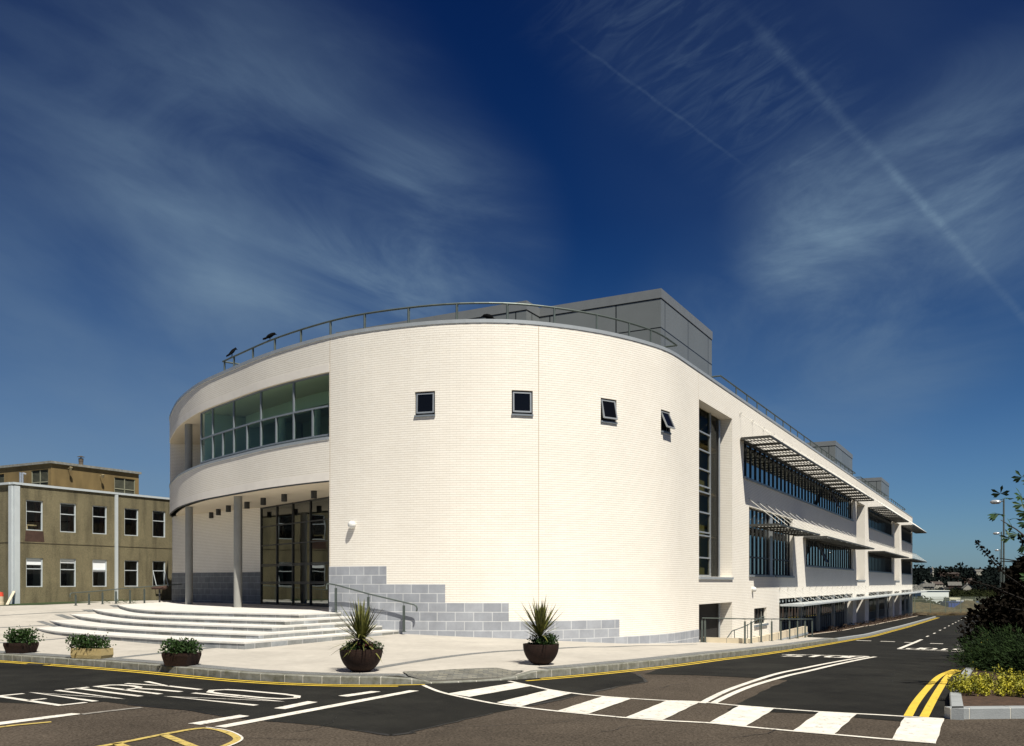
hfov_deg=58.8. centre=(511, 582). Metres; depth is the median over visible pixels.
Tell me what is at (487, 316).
crow
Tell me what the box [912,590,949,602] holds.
warehouse
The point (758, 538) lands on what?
tall window
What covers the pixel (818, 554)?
ribbon window
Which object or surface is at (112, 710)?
scuffed line
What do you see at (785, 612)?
ground window
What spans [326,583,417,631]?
step handrail
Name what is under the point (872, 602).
ground window
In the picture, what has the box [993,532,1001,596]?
street lamp
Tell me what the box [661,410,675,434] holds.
square window
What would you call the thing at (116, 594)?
plaza handrail
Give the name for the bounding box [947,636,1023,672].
juniper
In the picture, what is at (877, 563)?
ribbon window
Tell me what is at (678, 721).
zebra edge line
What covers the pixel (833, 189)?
sky
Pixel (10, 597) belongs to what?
plank
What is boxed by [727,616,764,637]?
ramp handrail
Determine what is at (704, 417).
stair window
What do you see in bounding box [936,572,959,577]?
house
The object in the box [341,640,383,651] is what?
flowering plant
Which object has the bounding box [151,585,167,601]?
notice lectern
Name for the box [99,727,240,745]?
worn lettering
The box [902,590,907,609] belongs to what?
ground window
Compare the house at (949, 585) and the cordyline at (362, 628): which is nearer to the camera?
the cordyline at (362, 628)
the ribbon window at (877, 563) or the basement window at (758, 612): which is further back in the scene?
the ribbon window at (877, 563)
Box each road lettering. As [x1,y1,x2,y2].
[0,681,199,705]
[168,689,300,705]
[788,655,867,657]
[906,648,956,650]
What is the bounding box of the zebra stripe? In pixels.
[449,683,943,742]
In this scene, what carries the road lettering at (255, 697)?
on the tarmac patch at (421, 707)
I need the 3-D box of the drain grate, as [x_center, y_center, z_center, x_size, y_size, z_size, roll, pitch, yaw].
[-11.431,1.962,21.755,0.584,0.019,0.384,0,0,23]
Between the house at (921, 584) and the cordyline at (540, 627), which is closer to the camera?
the cordyline at (540, 627)
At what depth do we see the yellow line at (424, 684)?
20.20 m
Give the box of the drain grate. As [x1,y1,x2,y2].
[19,663,49,665]
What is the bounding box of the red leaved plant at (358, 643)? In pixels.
[349,640,375,649]
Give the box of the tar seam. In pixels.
[128,674,647,735]
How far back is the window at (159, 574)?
52.40 m
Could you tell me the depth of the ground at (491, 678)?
27.54 m
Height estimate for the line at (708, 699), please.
0.297 m
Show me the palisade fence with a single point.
(926, 599)
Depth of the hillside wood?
795.80 m
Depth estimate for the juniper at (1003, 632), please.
22.45 m
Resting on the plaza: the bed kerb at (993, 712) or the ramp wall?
the ramp wall
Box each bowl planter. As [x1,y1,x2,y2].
[339,647,382,671]
[523,643,558,664]
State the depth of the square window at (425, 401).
29.57 m
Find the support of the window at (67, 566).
in the office building at (66, 529)
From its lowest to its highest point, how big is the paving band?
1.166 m
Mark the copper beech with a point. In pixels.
(1007, 609)
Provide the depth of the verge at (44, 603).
44.61 m
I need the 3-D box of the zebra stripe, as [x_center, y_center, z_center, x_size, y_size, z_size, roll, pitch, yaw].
[2.469,1.959,14.253,8.152,0.001,2.716,0,0,37]
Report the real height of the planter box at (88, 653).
0.240 m
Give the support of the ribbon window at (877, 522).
in the college building at (625, 468)
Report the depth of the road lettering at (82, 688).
16.21 m
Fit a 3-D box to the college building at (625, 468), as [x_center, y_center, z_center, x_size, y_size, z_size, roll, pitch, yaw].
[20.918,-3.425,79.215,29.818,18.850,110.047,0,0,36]
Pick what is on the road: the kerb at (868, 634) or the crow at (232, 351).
the kerb at (868, 634)
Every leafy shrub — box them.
[2,625,44,645]
[65,632,116,650]
[158,637,203,655]
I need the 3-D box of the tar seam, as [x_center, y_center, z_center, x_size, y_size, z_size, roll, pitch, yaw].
[-0.553,1.968,14.980,10.234,0.011,4.886,0,0,-29]
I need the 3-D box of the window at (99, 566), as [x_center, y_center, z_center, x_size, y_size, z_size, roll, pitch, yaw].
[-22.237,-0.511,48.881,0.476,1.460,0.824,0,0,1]
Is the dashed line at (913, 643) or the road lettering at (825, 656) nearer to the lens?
the road lettering at (825, 656)
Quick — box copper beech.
[937,533,1023,652]
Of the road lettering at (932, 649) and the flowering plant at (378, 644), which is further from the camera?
the road lettering at (932, 649)
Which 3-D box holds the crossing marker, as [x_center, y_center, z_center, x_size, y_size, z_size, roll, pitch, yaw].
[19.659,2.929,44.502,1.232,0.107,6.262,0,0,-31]
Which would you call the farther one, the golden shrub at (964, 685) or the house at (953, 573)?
the house at (953, 573)
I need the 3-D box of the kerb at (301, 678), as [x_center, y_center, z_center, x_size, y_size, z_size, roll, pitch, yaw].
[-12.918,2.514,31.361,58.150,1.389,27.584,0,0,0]
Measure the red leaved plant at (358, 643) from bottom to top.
0.337 m
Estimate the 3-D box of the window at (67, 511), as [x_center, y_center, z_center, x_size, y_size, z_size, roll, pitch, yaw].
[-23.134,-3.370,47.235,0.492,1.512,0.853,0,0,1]
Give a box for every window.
[26,500,42,530]
[26,558,42,586]
[60,503,75,532]
[60,559,75,586]
[93,506,106,533]
[93,560,106,586]
[124,508,137,535]
[124,560,137,586]
[153,511,164,537]
[153,561,167,585]
[200,373,328,463]
[414,392,434,416]
[511,391,533,415]
[601,399,617,423]
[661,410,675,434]
[699,408,710,576]
[743,442,853,521]
[749,508,773,576]
[754,608,768,626]
[773,515,794,577]
[779,594,843,630]
[806,539,853,570]
[869,509,893,536]
[869,553,893,573]
[869,591,888,618]
[902,527,912,544]
[902,560,912,574]
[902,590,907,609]
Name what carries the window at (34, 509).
in the office building at (66, 529)
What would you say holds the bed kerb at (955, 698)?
on the ground at (491, 678)
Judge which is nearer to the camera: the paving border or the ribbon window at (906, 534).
the paving border
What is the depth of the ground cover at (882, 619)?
75.67 m
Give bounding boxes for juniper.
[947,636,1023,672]
[952,622,1023,666]
[974,633,1023,674]
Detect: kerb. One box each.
[0,638,837,684]
[837,616,935,640]
[944,706,1023,718]
[949,667,973,719]
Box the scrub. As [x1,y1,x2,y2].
[912,589,1002,603]
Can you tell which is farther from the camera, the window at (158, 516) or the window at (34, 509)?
the window at (158, 516)
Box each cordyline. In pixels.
[333,598,382,659]
[521,597,562,644]
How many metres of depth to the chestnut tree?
16.24 m
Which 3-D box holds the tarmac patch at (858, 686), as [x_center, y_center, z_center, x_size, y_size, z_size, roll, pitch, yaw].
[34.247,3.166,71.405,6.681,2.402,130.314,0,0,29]
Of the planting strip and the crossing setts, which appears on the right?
the planting strip
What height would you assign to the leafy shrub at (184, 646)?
0.508 m
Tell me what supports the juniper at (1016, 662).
on the planting bed
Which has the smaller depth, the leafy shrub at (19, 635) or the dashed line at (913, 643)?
the leafy shrub at (19, 635)
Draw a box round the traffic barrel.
[0,592,3,604]
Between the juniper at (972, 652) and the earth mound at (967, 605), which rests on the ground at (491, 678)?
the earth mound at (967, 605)
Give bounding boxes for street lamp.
[990,499,1004,595]
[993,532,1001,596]
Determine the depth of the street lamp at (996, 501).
44.97 m
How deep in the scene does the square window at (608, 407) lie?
30.74 m
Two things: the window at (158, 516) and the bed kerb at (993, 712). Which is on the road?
the bed kerb at (993, 712)
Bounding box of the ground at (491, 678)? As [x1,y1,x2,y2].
[3,576,974,680]
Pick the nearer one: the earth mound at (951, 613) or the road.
the road
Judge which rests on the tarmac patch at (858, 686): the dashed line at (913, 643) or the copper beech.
the dashed line at (913, 643)
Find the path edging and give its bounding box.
[808,616,914,634]
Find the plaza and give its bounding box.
[0,600,831,680]
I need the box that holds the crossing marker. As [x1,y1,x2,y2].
[857,640,940,643]
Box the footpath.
[808,616,932,637]
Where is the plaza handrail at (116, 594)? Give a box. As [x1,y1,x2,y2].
[69,584,181,605]
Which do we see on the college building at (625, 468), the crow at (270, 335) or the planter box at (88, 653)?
the crow at (270, 335)
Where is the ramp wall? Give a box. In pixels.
[700,626,807,642]
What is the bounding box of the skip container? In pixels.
[940,601,978,606]
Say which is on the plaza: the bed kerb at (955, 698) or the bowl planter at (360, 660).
the bowl planter at (360, 660)
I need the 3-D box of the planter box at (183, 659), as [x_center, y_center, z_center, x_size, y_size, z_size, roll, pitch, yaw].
[-7.253,1.673,19.933,0.660,0.280,0.500,0,0,17]
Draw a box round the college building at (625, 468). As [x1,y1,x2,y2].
[169,288,926,643]
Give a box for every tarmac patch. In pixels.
[0,660,644,733]
[646,615,982,720]
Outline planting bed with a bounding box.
[961,668,1023,705]
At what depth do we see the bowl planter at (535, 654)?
19.89 m
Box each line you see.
[0,618,936,686]
[0,690,414,726]
[83,707,142,713]
[422,681,943,742]
[699,656,872,702]
[897,617,965,648]
[904,642,981,716]
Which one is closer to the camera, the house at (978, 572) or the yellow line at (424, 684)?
the yellow line at (424, 684)
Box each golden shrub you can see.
[946,663,990,695]
[957,670,996,689]
[991,671,1023,696]
[992,664,1023,685]
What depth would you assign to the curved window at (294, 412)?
34.17 m
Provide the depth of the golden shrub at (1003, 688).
14.77 m
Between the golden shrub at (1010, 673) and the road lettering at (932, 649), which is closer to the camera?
the golden shrub at (1010, 673)
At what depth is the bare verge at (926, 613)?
127.21 m
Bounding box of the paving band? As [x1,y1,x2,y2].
[0,605,694,668]
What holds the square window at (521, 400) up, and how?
in the college building at (625, 468)
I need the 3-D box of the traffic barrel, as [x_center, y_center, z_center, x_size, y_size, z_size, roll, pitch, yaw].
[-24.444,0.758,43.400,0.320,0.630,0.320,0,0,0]
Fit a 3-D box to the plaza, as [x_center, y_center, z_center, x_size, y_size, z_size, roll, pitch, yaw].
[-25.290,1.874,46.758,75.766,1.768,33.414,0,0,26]
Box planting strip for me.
[808,616,913,633]
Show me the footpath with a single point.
(862, 630)
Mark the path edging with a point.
(862, 626)
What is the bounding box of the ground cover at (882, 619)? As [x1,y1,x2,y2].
[822,612,919,631]
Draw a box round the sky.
[0,0,1023,568]
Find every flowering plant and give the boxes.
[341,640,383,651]
[527,633,558,644]
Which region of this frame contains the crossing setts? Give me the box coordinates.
[403,668,522,679]
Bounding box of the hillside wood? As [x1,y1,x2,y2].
[912,562,1008,590]
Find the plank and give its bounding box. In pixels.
[6,591,15,604]
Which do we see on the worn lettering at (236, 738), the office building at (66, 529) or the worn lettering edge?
the worn lettering edge
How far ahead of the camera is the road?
12.27 m
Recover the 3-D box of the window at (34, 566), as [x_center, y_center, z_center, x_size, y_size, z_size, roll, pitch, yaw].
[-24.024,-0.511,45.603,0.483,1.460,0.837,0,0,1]
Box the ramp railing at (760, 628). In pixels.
[701,617,813,643]
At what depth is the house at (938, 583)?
677.36 m
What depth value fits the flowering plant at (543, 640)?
20.06 m
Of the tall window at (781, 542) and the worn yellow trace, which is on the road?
the worn yellow trace
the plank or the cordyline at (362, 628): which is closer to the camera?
the cordyline at (362, 628)
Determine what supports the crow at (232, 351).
on the college building at (625, 468)
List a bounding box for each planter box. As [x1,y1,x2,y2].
[3,642,38,653]
[70,647,113,658]
[161,652,201,665]
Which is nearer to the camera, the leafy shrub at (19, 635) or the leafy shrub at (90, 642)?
the leafy shrub at (90, 642)
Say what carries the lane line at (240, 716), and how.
on the tarmac patch at (421, 707)
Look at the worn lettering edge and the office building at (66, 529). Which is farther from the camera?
the office building at (66, 529)
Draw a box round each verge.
[0,600,131,605]
[913,613,939,614]
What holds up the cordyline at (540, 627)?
in the bowl planter at (535, 654)
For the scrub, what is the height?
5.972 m
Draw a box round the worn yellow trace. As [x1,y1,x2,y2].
[0,721,50,726]
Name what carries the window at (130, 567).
in the office building at (66, 529)
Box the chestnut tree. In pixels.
[988,470,1023,580]
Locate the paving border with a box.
[0,638,830,679]
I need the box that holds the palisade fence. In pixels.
[912,596,988,612]
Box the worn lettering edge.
[209,727,242,745]
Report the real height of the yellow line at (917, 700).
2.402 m
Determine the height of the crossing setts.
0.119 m
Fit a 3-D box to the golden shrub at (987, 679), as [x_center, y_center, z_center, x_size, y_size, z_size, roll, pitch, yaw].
[8.101,1.701,15.885,0.691,0.350,0.754,0,0,0]
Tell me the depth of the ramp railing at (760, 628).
36.98 m
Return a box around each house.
[918,580,927,588]
[923,582,934,589]
[929,580,942,588]
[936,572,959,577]
[946,581,961,588]
[962,582,972,589]
[973,569,981,574]
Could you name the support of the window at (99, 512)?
in the office building at (66, 529)
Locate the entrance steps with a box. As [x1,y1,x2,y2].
[37,602,398,648]
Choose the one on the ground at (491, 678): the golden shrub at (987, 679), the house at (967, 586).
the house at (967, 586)
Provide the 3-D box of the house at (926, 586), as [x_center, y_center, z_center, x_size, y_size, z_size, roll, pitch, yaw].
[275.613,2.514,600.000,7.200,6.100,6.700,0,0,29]
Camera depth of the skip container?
139.50 m
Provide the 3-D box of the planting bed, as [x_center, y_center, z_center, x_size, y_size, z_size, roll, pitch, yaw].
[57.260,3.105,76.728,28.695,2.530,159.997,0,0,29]
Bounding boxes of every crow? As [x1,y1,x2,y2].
[226,347,236,356]
[263,332,276,339]
[481,314,494,318]
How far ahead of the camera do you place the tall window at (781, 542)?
50.39 m
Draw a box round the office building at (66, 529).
[0,456,171,603]
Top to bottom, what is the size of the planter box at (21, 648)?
0.260 m
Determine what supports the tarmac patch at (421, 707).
on the road
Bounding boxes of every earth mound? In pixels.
[912,602,966,615]
[956,600,978,611]
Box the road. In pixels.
[0,615,1023,745]
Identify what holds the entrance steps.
on the plaza

